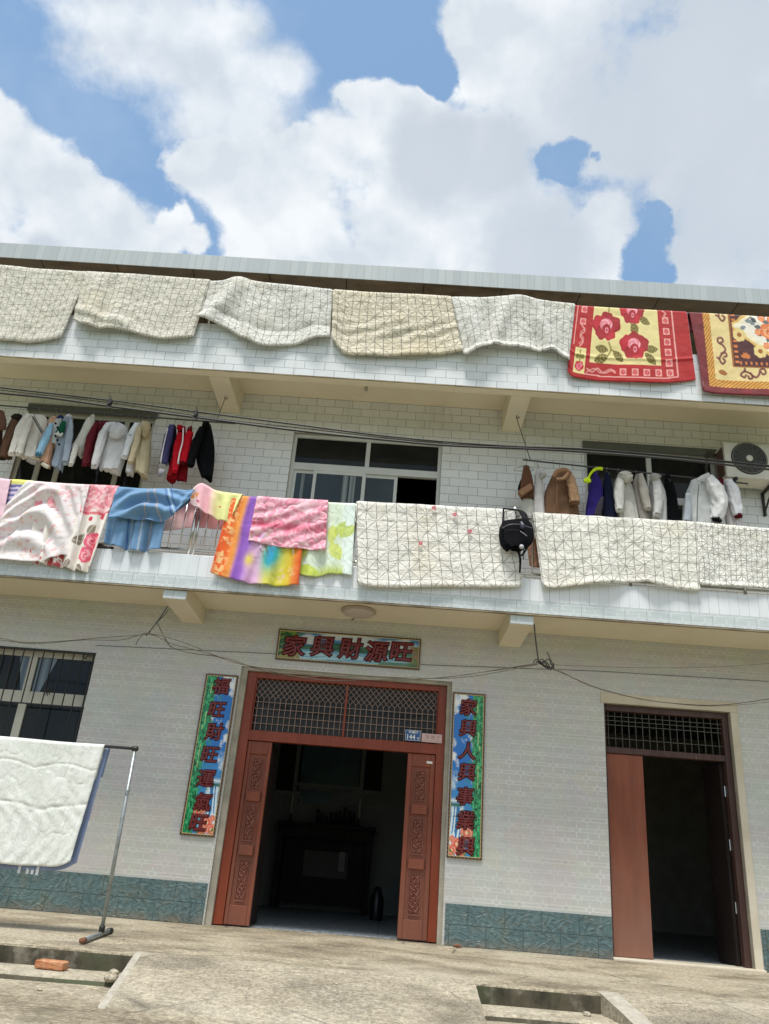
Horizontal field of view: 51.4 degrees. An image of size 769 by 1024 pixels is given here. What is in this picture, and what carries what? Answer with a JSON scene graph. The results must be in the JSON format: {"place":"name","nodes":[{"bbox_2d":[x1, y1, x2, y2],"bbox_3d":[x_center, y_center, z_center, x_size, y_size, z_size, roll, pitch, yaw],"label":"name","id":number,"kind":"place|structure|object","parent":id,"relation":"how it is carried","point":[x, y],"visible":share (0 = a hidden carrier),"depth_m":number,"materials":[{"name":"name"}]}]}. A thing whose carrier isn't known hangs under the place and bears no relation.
{"place":"outdoors","nodes":[
{"label":"outdoors","id":0,"kind":"place"},
{"bbox_2d":[0,943,522,1023],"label":"ground","id":1,"kind":"structure","parent":0,"point":[24,1002],"depth_m":4.78,"materials":[{"name":"concrete"}]},
{"bbox_2d":[0,963,120,986],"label":"step","id":2,"kind":"object","parent":1,"relation":"on","point":[32,973],"visible":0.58,"depth_m":5.65,"materials":[{"name":"concrete"}]},
{"bbox_2d":[34,958,68,970],"bbox_3d":[-2.461,3.349,5.906,0.229,0.063,0.109,1,-24,8],"label":"brick","id":3,"kind":"object","parent":2,"relation":"on","point":[53,964],"visible":1,"depth_m":5.86,"materials":[{"name":"brick"}]},
{"bbox_2d":[104,973,118,982],"bbox_3d":[-1.920,3.272,5.608,0.096,0.060,0.092,4,-24,2],"label":"stone","id":4,"kind":"object","parent":2,"relation":"on","point":[111,977],"visible":0.94,"depth_m":5.58,"materials":[{"name":"stone"}]},
{"bbox_2d":[98,951,486,1023],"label":"ramp","id":5,"kind":"structure","parent":1,"relation":"on","point":[188,985],"depth_m":5.40,"materials":[{"name":"concrete"}]},
{"bbox_2d":[0,243,768,972],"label":"house","id":6,"kind":"structure","parent":1,"relation":"on","point":[620,827],"depth_m":10.09,"materials":[{"name":"tile"}]},
{"bbox_2d":[0,646,95,741],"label":"window","id":7,"kind":"structure","parent":6,"relation":"in","point":[43,695],"depth_m":10.05,"materials":[{"name":"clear glass"}]},
{"bbox_2d":[11,412,155,487],"bbox_3d":[-4.283,-0.753,11.361,1.860,1.380,0.070,4,-24,2],"label":"window","id":8,"kind":"structure","parent":6,"relation":"in","point":[23,470],"depth_m":11.26,"materials":[{"name":"black glass"}]},
{"bbox_2d":[97,543,113,548],"bbox_3d":[-3.387,0.417,9.601,0.260,0.064,0.090,4,-24,2],"label":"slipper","id":9,"kind":"object","parent":6,"relation":"on","point":[103,546],"visible":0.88,"depth_m":9.57,"materials":[{"name":"rubber"}]},
{"bbox_2d":[0,396,233,423],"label":"clothes rod","id":10,"kind":"object","parent":6,"relation":"attached to","point":[119,414],"visible":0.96,"depth_m":11.03,"materials":[{"name":"black metal"}]},
{"bbox_3d":[-3.875,-1.284,11.002,0.016,0.204,0.231,4,-24,2],"label":"clothes hanger","id":11,"kind":"object","parent":10,"relation":"hanging from","visible":0},
{"bbox_2d":[82,421,108,466],"bbox_3d":[-3.919,-0.919,10.804,0.204,0.768,0.227,4,-24,2],"label":"sweater","id":12,"kind":"object","parent":11,"relation":"hanging from","point":[92,436],"visible":0.75,"depth_m":10.72,"materials":[{"name":"fabric"}]},
{"bbox_3d":[-4.790,-1.369,11.037,0.016,0.179,0.295,4,-24,2],"label":"clothes hanger","id":13,"kind":"object","parent":10,"relation":"hanging from","visible":0},
{"bbox_2d":[8,413,47,464],"bbox_3d":[-4.783,-1.000,10.815,0.433,0.808,0.303,4,-24,2],"label":"sweatshirt","id":14,"kind":"object","parent":13,"relation":"hanging from","point":[29,430],"visible":0.94,"depth_m":10.74,"materials":[{"name":"fabric"}]},
{"bbox_2d":[180,673,238,836],"bbox_3d":[-2.103,2.898,9.631,0.406,1.881,0.030,4,-24,2],"label":"couplet board","id":15,"kind":"object","parent":6,"relation":"attached to","point":[203,793],"visible":1,"depth_m":9.60,"materials":[{"name":"tile"}]},
{"bbox_2d":[0,606,537,680],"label":"telephone wire","id":16,"kind":"object","parent":6,"relation":"attached to","point":[259,668],"visible":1,"depth_m":9.01,"materials":[{"name":"black metal"}]},
{"bbox_2d":[271,820,375,914],"bbox_3d":[-1.014,5.899,13.265,1.653,1.308,0.640,4,-24,2],"label":"altar table","id":17,"kind":"object","parent":6,"relation":"on","point":[322,864],"visible":1,"depth_m":13.20,"materials":[{"name":"wood"}]},
{"bbox_2d":[287,792,293,820],"bbox_3d":[-1.573,4.997,13.533,0.100,0.470,0.095,4,-24,2],"label":"candlestick","id":18,"kind":"object","parent":17,"relation":"on","point":[289,819],"visible":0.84,"depth_m":13.51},
{"bbox_2d":[355,799,360,826],"bbox_3d":[-0.426,5.085,13.497,0.100,0.450,0.095,4,-24,2],"label":"candlestick","id":19,"kind":"object","parent":17,"relation":"on","point":[359,813],"visible":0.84,"depth_m":13.48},
{"bbox_2d":[273,743,384,820],"bbox_3d":[-0.924,4.299,14.360,1.961,2.265,0.040,4,-24,2],"label":"wall mural","id":20,"kind":"object","parent":6,"relation":"attached to","point":[359,771],"depth_m":14.19},
{"bbox_2d":[212,671,446,942],"bbox_3d":[-0.576,3.539,9.801,2.525,2.864,0.620,4,-24,2],"label":"entrance door","id":21,"kind":"structure","parent":6,"relation":"in","point":[359,714],"depth_m":9.75,"materials":[{"name":"brown wood"}]},
{"bbox_2d":[275,629,420,669],"bbox_3d":[-0.457,1.744,10.149,1.828,0.398,0.030,4,-24,2],"label":"lintel board","id":22,"kind":"object","parent":6,"relation":"attached to","point":[349,649],"visible":1,"depth_m":10.14,"materials":[{"name":"tile"}]},
{"bbox_2d":[341,605,375,619],"bbox_3d":[-0.324,1.302,9.989,0.430,0.090,0.667,4,-24,2],"label":"ceiling lamp","id":23,"kind":"object","parent":6,"relation":"attached to","point":[358,612],"visible":1,"depth_m":9.77,"materials":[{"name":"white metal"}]},
{"bbox_2d":[286,434,441,504],"bbox_3d":[-0.282,-0.443,11.235,2.130,1.310,0.070,4,-24,2],"label":"window","id":24,"kind":"structure","parent":6,"relation":"in","point":[330,468],"depth_m":11.29,"materials":[{"name":"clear glass"}]},
{"bbox_2d":[369,886,383,920],"bbox_3d":[-0.113,5.813,11.861,0.200,0.460,0.200,4,-24,2],"label":"flask","id":25,"kind":"object","parent":6,"relation":"on","point":[376,905],"visible":1,"depth_m":11.78,"materials":[{"name":"metal"}]},
{"bbox_2d":[0,392,768,469],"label":"cable","id":26,"kind":"object","parent":6,"relation":"attached to","point":[421,443],"visible":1,"depth_m":10.03,"materials":[{"name":"black metal"}]},
{"bbox_2d":[192,407,197,419],"bbox_3d":[-2.402,-1.242,10.201,0.078,0.196,0.077,4,-24,2],"label":"cable clamp","id":27,"kind":"object","parent":26,"relation":"attached to","point":[195,413],"visible":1,"depth_m":10.17,"materials":[{"name":"black metal"}]},
{"bbox_2d":[0,390,767,466],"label":"cable","id":28,"kind":"object","parent":27,"relation":"attached to","point":[360,434],"visible":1,"depth_m":10.13,"materials":[{"name":"rubber"}]},
{"bbox_2d":[0,387,768,466],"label":"cable","id":29,"kind":"object","parent":6,"relation":"attached to","point":[386,435],"visible":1,"depth_m":10.10,"materials":[{"name":"black metal"}]},
{"bbox_2d":[405,730,420,740],"bbox_3d":[0.348,2.743,9.797,0.189,0.129,0.008,4,-24,2],"label":"number plate","id":30,"kind":"object","parent":6,"relation":"attached to","point":[412,735],"visible":1,"depth_m":9.79,"materials":[{"name":"metal"}]},
{"bbox_2d":[421,733,441,742],"bbox_3d":[0.580,2.774,9.785,0.249,0.104,0.007,4,-24,2],"label":"plaque","id":31,"kind":"object","parent":6,"relation":"attached to","point":[433,738],"visible":1,"depth_m":9.78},
{"bbox_2d":[96,645,767,681],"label":"wire","id":32,"kind":"object","parent":6,"relation":"attached to","point":[448,665],"depth_m":10.07,"materials":[{"name":"black metal"}]},
{"bbox_2d":[99,504,768,593],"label":"balcony railing","id":33,"kind":"object","parent":6,"relation":"attached to","point":[194,550],"visible":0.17,"depth_m":9.65,"materials":[{"name":"silver metal"}]},
{"bbox_2d":[0,478,10,516],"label":"bed sheet","id":34,"kind":"object","parent":33,"relation":"hanging from","point":[4,485],"visible":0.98,"depth_m":9.76,"materials":[{"name":"fabric"}]},
{"bbox_2d":[6,479,32,503],"bbox_3d":[-4.537,-0.137,9.796,0.333,0.584,0.115,4,-24,2],"label":"bed sheet","id":35,"kind":"object","parent":33,"relation":"hanging from","point":[15,485],"visible":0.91,"depth_m":9.84,"materials":[{"name":"fabric"}]},
{"bbox_2d":[0,481,89,560],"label":"bed sheet","id":36,"kind":"object","parent":33,"relation":"hanging from","point":[19,539],"visible":1,"depth_m":9.60,"materials":[{"name":"fabric"}]},
{"bbox_2d":[29,484,119,572],"bbox_3d":[-3.821,0.161,9.636,1.013,1.150,0.148,4,-24,2],"label":"bed sheet","id":37,"kind":"object","parent":33,"relation":"hanging from","point":[98,503],"visible":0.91,"depth_m":9.58,"materials":[{"name":"fabric"}]},
{"bbox_2d":[104,487,193,552],"bbox_3d":[-2.868,0.071,9.633,1.012,0.849,0.241,4,-24,2],"label":"bed sheet","id":38,"kind":"object","parent":33,"relation":"hanging from","point":[137,518],"visible":1,"depth_m":9.62,"materials":[{"name":"fabric"}]},
{"bbox_2d":[163,483,242,530],"bbox_3d":[-2.222,-0.052,9.806,0.945,0.605,0.272,4,-24,2],"label":"bed sheet","id":39,"kind":"object","parent":33,"relation":"hanging from","point":[211,502],"visible":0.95,"depth_m":9.78,"materials":[{"name":"fabric"}]},
{"bbox_2d":[210,496,301,585],"bbox_3d":[-1.486,0.333,9.567,1.053,1.133,0.136,4,-24,2],"label":"bed sheet","id":40,"kind":"object","parent":33,"relation":"hanging from","point":[239,556],"visible":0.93,"depth_m":9.45,"materials":[{"name":"fabric"}]},
{"bbox_2d":[248,496,327,549],"bbox_3d":[-1.138,0.130,9.631,0.934,0.672,0.132,4,-24,2],"label":"towel","id":41,"kind":"object","parent":40,"relation":"hanging from","point":[292,523],"visible":1,"depth_m":9.60,"materials":[{"name":"fabric"}]},
{"bbox_2d":[292,502,355,576],"bbox_3d":[-0.781,0.323,9.606,0.869,1.000,0.116,4,-24,2],"label":"bed sheet","id":42,"kind":"object","parent":33,"relation":"hanging from","point":[335,556],"visible":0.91,"depth_m":9.51,"materials":[{"name":"fabric"}]},
{"bbox_2d":[356,501,521,587],"bbox_3d":[0.627,0.423,9.557,2.031,1.139,0.159,4,-24,2],"label":"quilt","id":43,"kind":"object","parent":33,"relation":"hanging from","point":[402,545],"visible":0.96,"depth_m":9.51,"materials":[{"name":"fabric"}]},
{"bbox_2d":[499,508,533,572],"bbox_3d":[1.559,0.287,9.458,0.384,0.903,0.313,17,-27,-26],"label":"bag","id":44,"kind":"object","parent":33,"relation":"hanging from","point":[516,535],"visible":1,"depth_m":9.42,"materials":[{"name":"black fabric"}]},
{"bbox_2d":[527,539,539,567],"bbox_3d":[1.824,0.404,9.741,0.248,0.581,0.027,4,-24,2],"label":"cloth","id":45,"kind":"object","parent":33,"relation":"hanging from","point":[535,559],"visible":0.27,"depth_m":9.68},
{"bbox_2d":[531,512,700,590],"bbox_3d":[2.757,0.502,9.515,1.990,1.014,0.182,4,-24,2],"label":"quilt","id":46,"kind":"object","parent":33,"relation":"hanging from","point":[576,550],"visible":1,"depth_m":9.49,"materials":[{"name":"fabric"}]},
{"bbox_2d":[696,522,768,588],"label":"quilt","id":47,"kind":"object","parent":33,"relation":"hanging from","point":[733,555],"visible":0.99,"depth_m":9.50,"materials":[{"name":"fabric"}]},
{"bbox_2d":[446,692,485,859],"bbox_3d":[0.984,3.118,9.542,0.406,1.893,0.030,4,-24,2],"label":"couplet board","id":48,"kind":"object","parent":6,"relation":"attached to","point":[465,814],"visible":1,"depth_m":9.51,"materials":[{"name":"tile"}]},
{"bbox_2d":[516,415,747,484],"bbox_3d":[3.331,-0.858,10.833,3.085,0.845,0.022,4,-24,2],"label":"clothes rod","id":49,"kind":"object","parent":6,"relation":"attached to","point":[606,468],"visible":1,"depth_m":10.71,"materials":[{"name":"black metal"}]},
{"bbox_3d":[1.868,-0.631,10.711,0.286,0.215,0.044,4,-24,2],"label":"clothes hanger","id":50,"kind":"object","parent":49,"relation":"hanging from","visible":0},
{"bbox_2d":[518,465,533,515],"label":"jacket","id":51,"kind":"object","parent":50,"relation":"hanging from","point":[526,490],"visible":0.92,"depth_m":10.49,"materials":[{"name":"fabric"}]},
{"bbox_3d":[3.366,-0.489,10.669,0.016,0.148,0.247,4,-24,2],"label":"clothes hanger","id":52,"kind":"object","parent":49,"relation":"hanging from","visible":0},
{"bbox_2d":[632,473,651,518],"bbox_3d":[3.382,-0.196,10.494,0.200,0.726,0.240,4,-24,2],"label":"sweatshirt","id":53,"kind":"object","parent":52,"relation":"hanging from","point":[641,493],"visible":0.84,"depth_m":10.42,"materials":[{"name":"fabric"}]},
{"bbox_3d":[3.777,-0.443,10.650,0.016,0.148,0.215,4,-24,2],"label":"clothes hanger","id":54,"kind":"object","parent":49,"relation":"hanging from","visible":0},
{"bbox_2d":[664,473,679,520],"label":"jacket","id":55,"kind":"object","parent":54,"relation":"hanging from","point":[672,505],"visible":0.83,"depth_m":10.47,"materials":[{"name":"fabric"}]},
{"bbox_2d":[584,451,715,520],"bbox_3d":[3.709,-0.193,11.135,1.850,1.370,0.070,4,-24,2],"label":"window","id":56,"kind":"structure","parent":6,"relation":"in","point":[661,466],"depth_m":11.32,"materials":[{"name":"black glass"}]},
{"bbox_2d":[533,624,768,705],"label":"telephone wire","id":57,"kind":"object","parent":6,"relation":"attached to","point":[546,663],"visible":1,"depth_m":9.04,"materials":[{"name":"black metal"}]},
{"bbox_2d":[604,704,751,967],"bbox_3d":[3.388,3.847,9.681,1.542,2.774,0.660,4,-24,2],"label":"side door","id":58,"kind":"structure","parent":6,"relation":"in","point":[628,851],"depth_m":9.43,"materials":[{"name":"wood"}]},
{"bbox_2d":[705,442,768,516],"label":"air conditioner","id":59,"kind":"object","parent":6,"relation":"attached to","point":[750,453],"visible":0.82,"depth_m":10.84,"materials":[{"name":"white metal"}]},
{"bbox_3d":[0.493,-2.684,10.970,16.000,0.694,0.044,4,-24,2],"label":"balcony railing","id":60,"kind":"object","parent":6,"relation":"attached to","visible":0},
{"bbox_2d":[0,265,84,342],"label":"quilt","id":61,"kind":"object","parent":60,"relation":"hanging from","point":[37,304],"visible":0.98,"depth_m":10.97,"materials":[{"name":"fabric"}]},
{"bbox_2d":[73,271,210,338],"bbox_3d":[-3.350,-2.846,10.932,1.786,1.097,0.250,4,-24,2],"label":"quilt","id":62,"kind":"object","parent":60,"relation":"hanging from","point":[161,307],"visible":0.99,"depth_m":10.93,"materials":[{"name":"fabric"}]},
{"bbox_2d":[197,276,332,345],"bbox_3d":[-1.606,-2.754,10.898,1.802,1.191,0.279,4,-24,2],"label":"quilt","id":63,"kind":"object","parent":60,"relation":"hanging from","point":[265,313],"visible":1,"depth_m":10.90,"materials":[{"name":"fabric"}]},
{"bbox_2d":[331,289,462,356],"bbox_3d":[0.165,-2.536,10.866,1.851,1.117,0.172,4,-24,2],"label":"quilt","id":64,"kind":"object","parent":60,"relation":"hanging from","point":[381,324],"visible":1,"depth_m":10.82,"materials":[{"name":"fabric"}]},
{"bbox_2d":[451,294,574,359],"bbox_3d":[1.737,-2.525,10.796,1.720,1.135,0.261,4,-24,2],"label":"quilt","id":65,"kind":"object","parent":60,"relation":"hanging from","point":[528,322],"visible":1,"depth_m":10.80,"materials":[{"name":"fabric"}]},
{"bbox_2d":[567,305,695,382],"bbox_3d":[3.294,-2.248,10.756,1.693,1.231,0.124,4,-24,2],"label":"blanket","id":66,"kind":"object","parent":60,"relation":"hanging from","point":[626,345],"visible":1,"depth_m":10.70,"materials":[{"name":"fabric"}]},
{"bbox_2d":[688,312,768,395],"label":"blanket","id":67,"kind":"object","parent":60,"relation":"hanging from","point":[733,354],"visible":1,"depth_m":10.66,"materials":[{"name":"fabric"}]},
{"bbox_2d":[0,908,768,1013],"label":"porch","id":68,"kind":"object","parent":1,"relation":"on","point":[537,980],"visible":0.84,"depth_m":6.98,"materials":[{"name":"concrete"}]},
{"bbox_2d":[60,741,138,943],"bbox_3d":[-3.531,2.824,7.156,2.398,1.615,0.985,4,-24,2],"label":"drying rack","id":69,"kind":"object","parent":68,"relation":"on","point":[102,931],"visible":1,"depth_m":7.20,"materials":[{"name":"silver metal"}]},
{"bbox_2d":[0,736,109,874],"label":"comforter","id":70,"kind":"object","parent":69,"relation":"hanging from","point":[48,790],"visible":1,"depth_m":7.35,"materials":[{"name":"fabric"}]},
{"bbox_2d":[481,1004,618,1023],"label":"step","id":71,"kind":"object","parent":1,"relation":"on","point":[516,1014],"visible":0.81,"depth_m":5.60,"materials":[{"name":"concrete"}]},
{"bbox_2d":[597,991,768,1023],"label":"ramp","id":72,"kind":"structure","parent":1,"relation":"on","point":[625,1008],"depth_m":5.70,"materials":[{"name":"concrete"}]},
{"bbox_2d":[342,807,346,824],"bbox_3d":[-0.676,5.160,13.518,0.066,0.292,0.063,4,-24,2],"label":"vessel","id":73,"kind":"object","parent":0,"point":[344,818],"visible":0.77,"depth_m":13.49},
{"bbox_2d":[347,810,350,825],"bbox_3d":[-0.602,5.185,13.507,0.066,0.250,0.063,4,-24,2],"label":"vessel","id":74,"kind":"object","parent":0,"point":[348,819],"visible":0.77,"depth_m":13.49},
{"bbox_2d":[0,0,768,288],"label":"sky","id":75,"kind":"structure","parent":0,"point":[626,140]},
{"bbox_3d":[-5.056,-1.375,11.039,0.016,0.212,0.263,4,-24,2],"label":"clothes hanger","id":76,"kind":"object","parent":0,"visible":0},
{"bbox_2d":[0,413,21,460],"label":"coat","id":77,"kind":"object","parent":76,"relation":"hanging from","point":[8,436],"visible":0.78,"depth_m":10.73,"materials":[{"name":"fabric"}]},
{"bbox_3d":[-3.642,-1.266,10.994,0.016,0.205,0.328,4,-24,2],"label":"clothes hanger","id":78,"kind":"object","parent":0,"visible":0},
{"bbox_2d":[91,422,128,475],"bbox_3d":[-3.673,-0.894,10.753,0.372,0.808,0.351,4,-24,2],"label":"hoodie","id":79,"kind":"object","parent":78,"relation":"hanging from","point":[109,444],"visible":0.94,"depth_m":10.69,"materials":[{"name":"fabric"}]},
{"bbox_3d":[-3.257,-1.259,10.992,0.016,0.152,0.295,4,-24,2],"label":"clothes hanger","id":80,"kind":"object","parent":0,"visible":0},
{"bbox_2d":[127,421,150,479],"bbox_3d":[-3.265,-0.875,10.747,0.270,0.877,0.328,4,-24,2],"label":"jacket","id":81,"kind":"object","parent":80,"relation":"hanging from","point":[139,457],"visible":1,"depth_m":10.69,"materials":[{"name":"fabric"}]},
{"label":"clothes hanger","id":82,"kind":"object","parent":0,"visible":0},
{"bbox_2d":[158,424,176,476],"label":"jacket","id":83,"kind":"object","parent":82,"relation":"hanging from","point":[170,436],"visible":0.86,"depth_m":10.69,"materials":[{"name":"fabric"}]},
{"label":"clothes hanger","id":84,"kind":"object","parent":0,"visible":0},
{"bbox_2d":[166,424,185,484],"bbox_3d":[-2.786,-0.811,10.730,0.152,0.850,0.300,7,-24,-5],"label":"jacket","id":85,"kind":"object","parent":84,"relation":"hanging from","point":[173,472],"visible":0.88,"depth_m":10.64,"materials":[{"name":"fabric"}]},
{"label":"clothes hanger","id":86,"kind":"object","parent":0,"visible":0},
{"bbox_2d":[177,426,192,482],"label":"jacket","id":87,"kind":"object","parent":86,"relation":"hanging from","point":[183,460],"visible":0.94,"depth_m":10.64,"materials":[{"name":"fabric"}]},
{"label":"clothes hanger","id":88,"kind":"object","parent":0,"visible":0},
{"bbox_2d":[187,421,214,482],"bbox_3d":[-2.423,-0.834,10.753,0.285,0.868,0.352,-4,-25,18],"label":"jacket","id":89,"kind":"object","parent":88,"relation":"hanging from","point":[202,451],"visible":1,"depth_m":10.68,"materials":[{"name":"fabric"}]},
{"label":"clothes hanger","id":90,"kind":"object","parent":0,"visible":0},
{"bbox_2d":[583,467,603,515],"bbox_3d":[2.742,-0.217,10.470,0.258,0.786,0.324,-1,-25,13],"label":"jacket","id":91,"kind":"object","parent":90,"relation":"hanging from","point":[594,504],"visible":0.9,"depth_m":10.45,"materials":[{"name":"fabric"}]},
{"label":"clothes hanger","id":92,"kind":"object","parent":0,"visible":0},
{"bbox_2d":[603,472,616,516],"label":"jacket","id":93,"kind":"object","parent":92,"relation":"hanging from","point":[609,505],"visible":0.79,"depth_m":10.47,"materials":[{"name":"fabric"}]},
{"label":"clothes hanger","id":94,"kind":"object","parent":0,"visible":0},
{"bbox_2d":[613,471,638,517],"bbox_3d":[3.157,-0.201,10.472,0.328,0.708,0.336,4,-24,2],"label":"jacket","id":95,"kind":"object","parent":94,"relation":"hanging from","point":[624,499],"visible":0.91,"depth_m":10.41,"materials":[{"name":"fabric"}]},
{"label":"clothes hanger","id":96,"kind":"object","parent":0,"visible":0},
{"bbox_2d":[649,473,666,519],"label":"jacket","id":97,"kind":"object","parent":96,"relation":"hanging from","point":[658,498],"visible":0.88,"depth_m":10.40,"materials":[{"name":"fabric"}]},
{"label":"clothes hanger","id":98,"kind":"object","parent":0,"visible":0},
{"bbox_2d":[718,478,742,525],"bbox_3d":[4.517,-0.107,10.450,0.336,0.787,0.272,4,-24,2],"label":"jacket","id":99,"kind":"object","parent":98,"relation":"hanging from","point":[734,514],"visible":0.76,"depth_m":10.36,"materials":[{"name":"fabric"}]},
{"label":"clothes hanger","id":100,"kind":"object","parent":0,"visible":0},
{"bbox_2d":[544,467,579,514],"bbox_3d":[2.340,-0.241,10.481,0.466,0.747,0.348,4,-24,2],"label":"padded jacket","id":101,"kind":"object","parent":100,"relation":"hanging from","point":[561,495],"visible":0.98,"depth_m":10.41,"materials":[{"name":"fabric"}]},
{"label":"clothes hanger","id":102,"kind":"object","parent":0,"visible":0},
{"bbox_2d":[682,472,727,524],"bbox_3d":[4.154,-0.145,10.446,0.619,0.821,0.351,4,-24,2],"label":"padded jacket","id":103,"kind":"object","parent":102,"relation":"hanging from","point":[706,501],"visible":0.94,"depth_m":10.35,"materials":[{"name":"fabric"}]},
{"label":"clothes hanger","id":104,"kind":"object","parent":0,"visible":0},
{"bbox_2d":[51,414,72,471],"bbox_3d":[-4.327,-0.949,10.799,0.175,0.870,0.294,23,-30,-35],"label":"pyjama shirt","id":105,"kind":"object","parent":104,"relation":"hanging from","point":[60,459],"visible":0.93,"depth_m":10.73,"materials":[{"name":"fabric"}]},
{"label":"clothes hanger","id":106,"kind":"object","parent":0,"visible":0},
{"bbox_2d":[0,410,6,444],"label":"shirt","id":107,"kind":"object","parent":106,"relation":"hanging from","point":[3,423],"visible":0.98,"depth_m":10.84,"materials":[{"name":"fabric"}]},
{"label":"clothes hanger","id":108,"kind":"object","parent":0,"visible":0},
{"bbox_2d":[35,416,55,468],"bbox_3d":[-4.554,-0.949,10.808,0.219,0.847,0.238,13,-25,-18],"label":"shirt","id":109,"kind":"object","parent":108,"relation":"hanging from","point":[44,450],"visible":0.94,"depth_m":10.71,"materials":[{"name":"fabric"}]},
{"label":"clothes hanger","id":110,"kind":"object","parent":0,"visible":0},
{"bbox_2d":[51,415,65,447],"bbox_3d":[-4.442,-1.100,10.860,0.154,0.524,0.273,18,-27,-27],"label":"shirt","id":111,"kind":"object","parent":110,"relation":"hanging from","point":[59,427],"visible":0.98,"depth_m":10.82,"materials":[{"name":"fabric"}]},
{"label":"clothes hanger","id":112,"kind":"object","parent":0,"visible":0},
{"bbox_2d":[68,414,94,466],"bbox_3d":[-4.125,-0.958,10.850,0.211,0.872,0.226,-18,-32,41],"label":"shirt","id":113,"kind":"object","parent":112,"relation":"hanging from","point":[77,447],"visible":0.84,"depth_m":10.78,"materials":[{"name":"fabric"}]},
{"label":"clothes hanger","id":114,"kind":"object","parent":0,"visible":0},
{"bbox_2d":[121,422,140,477],"bbox_3d":[-3.406,-0.875,10.765,0.145,0.823,0.253,-7,-26,24],"label":"shirt","id":115,"kind":"object","parent":114,"relation":"hanging from","point":[130,469],"visible":0.62,"depth_m":10.68,"materials":[{"name":"fabric"}]},
{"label":"clothes hanger","id":116,"kind":"object","parent":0,"visible":0},
{"bbox_2d":[533,466,545,512],"bbox_3d":[2.047,-0.270,10.505,0.157,0.815,0.256,4,-24,2],"label":"shirt","id":117,"kind":"object","parent":116,"relation":"hanging from","point":[538,499],"visible":0.91,"depth_m":10.51,"materials":[{"name":"fabric"}]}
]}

